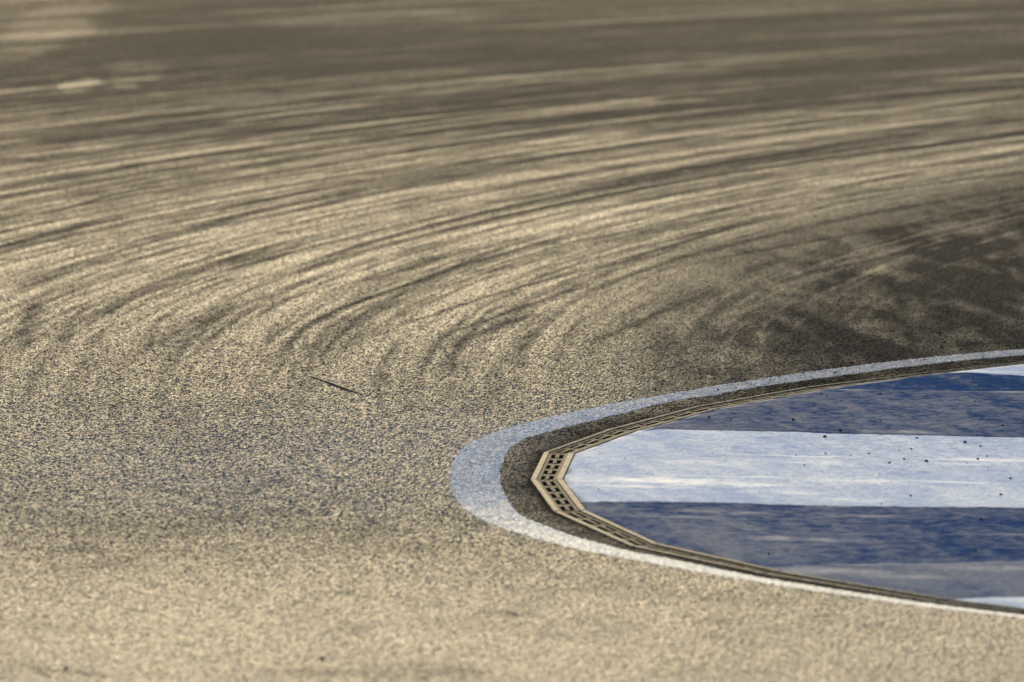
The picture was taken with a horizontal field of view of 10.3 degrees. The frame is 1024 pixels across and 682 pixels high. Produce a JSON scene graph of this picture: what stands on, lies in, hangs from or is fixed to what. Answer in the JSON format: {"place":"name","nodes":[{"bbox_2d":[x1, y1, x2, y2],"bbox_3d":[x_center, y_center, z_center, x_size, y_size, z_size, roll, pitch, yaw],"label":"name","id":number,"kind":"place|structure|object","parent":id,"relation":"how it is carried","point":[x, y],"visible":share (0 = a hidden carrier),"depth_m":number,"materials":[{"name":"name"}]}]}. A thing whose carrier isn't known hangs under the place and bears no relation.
{"place":"outdoors","nodes":[
{"label":"outdoors","id":0,"kind":"place"},
{"bbox_2d":[0,0,1023,681],"bbox_3d":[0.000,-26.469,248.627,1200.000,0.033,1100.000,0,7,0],"label":"road","id":1,"kind":"structure","parent":0,"point":[438,234],"depth_m":35.34,"materials":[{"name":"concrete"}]},
{"bbox_2d":[310,376,362,394],"bbox_3d":[-0.959,0.237,30.940,0.026,0.011,0.809,-3,7,-21],"label":"rubber strip","id":2,"kind":"object","parent":1,"relation":"on","point":[337,385],"visible":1,"depth_m":30.90,"materials":[{"name":"black rubber"}]},
{"bbox_2d":[531,452,573,480],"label":"drain channel","id":3,"kind":"object","parent":1,"relation":"on","point":[550,467],"visible":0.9,"depth_m":27.98,"materials":[{"name":"concrete"}]},
{"bbox_2d":[531,479,585,512],"bbox_3d":[0.218,0.829,27.046,0.155,0.205,1.008,-1,7,-6],"label":"drain channel","id":4,"kind":"object","parent":1,"relation":"on","point":[557,495],"visible":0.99,"depth_m":27.03,"materials":[{"name":"concrete"}]},
{"bbox_2d":[545,429,635,454],"bbox_3d":[0.401,0.607,28.857,0.155,0.205,0.914,3,8,22],"label":"drain channel","id":5,"kind":"object","parent":1,"relation":"on","point":[590,441],"visible":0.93,"depth_m":28.83,"materials":[{"name":"concrete"}]},
{"bbox_2d":[554,510,657,547],"bbox_3d":[0.436,0.952,26.050,0.155,0.203,1.074,-2,7,-18],"label":"drain channel","id":6,"kind":"object","parent":1,"relation":"on","point":[603,526],"visible":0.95,"depth_m":26.04,"materials":[{"name":"concrete"}]},
{"bbox_2d":[610,406,719,430],"bbox_3d":[0.808,0.502,29.716,0.155,0.204,1.002,4,8,28],"label":"drain channel","id":7,"kind":"object","parent":1,"relation":"on","point":[665,418],"visible":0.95,"depth_m":29.68,"materials":[{"name":"concrete"}]},
{"bbox_2d":[632,544,779,574],"bbox_3d":[0.868,1.058,25.180,0.142,0.204,0.936,-5,9,-36],"label":"drain channel","id":8,"kind":"object","parent":1,"relation":"on","point":[697,556],"visible":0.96,"depth_m":25.17,"materials":[{"name":"concrete"}]},
{"bbox_2d":[450,349,1023,617],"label":"edge line","id":9,"kind":"object","parent":1,"relation":"on","point":[476,485],"visible":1,"depth_m":27.90,"materials":[{"name":"paint"}]},
{"bbox_2d":[699,387,822,407],"bbox_3d":[1.342,0.402,30.532,0.147,0.203,0.977,6,9,38],"label":"drain channel","id":10,"kind":"object","parent":1,"relation":"on","point":[750,399],"visible":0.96,"depth_m":30.51,"materials":[{"name":"concrete"}]},
{"bbox_2d":[563,364,1023,607],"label":"kerb","id":11,"kind":"structure","parent":1,"relation":"on","point":[753,489],"depth_m":27.35,"materials":[{"name":"paint"}]},
{"bbox_2d":[764,571,947,602],"bbox_3d":[1.479,1.150,24.435,0.108,0.204,1.005,-7,10,-43],"label":"drain channel","id":12,"kind":"object","parent":1,"relation":"on","point":[831,582],"visible":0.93,"depth_m":24.42,"materials":[{"name":"concrete"}]},
{"bbox_2d":[808,373,930,388],"bbox_3d":[1.972,0.319,31.209,0.896,0.203,0.131,-6,9,-41],"label":"drain channel","id":13,"kind":"object","parent":1,"relation":"on","point":[833,385],"visible":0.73,"depth_m":31.17,"materials":[{"name":"concrete"}]},
{"bbox_2d":[923,361,1023,374],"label":"drain channel","id":14,"kind":"object","parent":1,"relation":"on","point":[974,368],"visible":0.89,"depth_m":31.75,"materials":[{"name":"concrete"}]},
{"bbox_2d":[938,599,1023,612],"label":"drain channel","id":15,"kind":"object","parent":1,"relation":"on","point":[983,605],"visible":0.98,"depth_m":23.93,"materials":[{"name":"concrete"}]}
]}

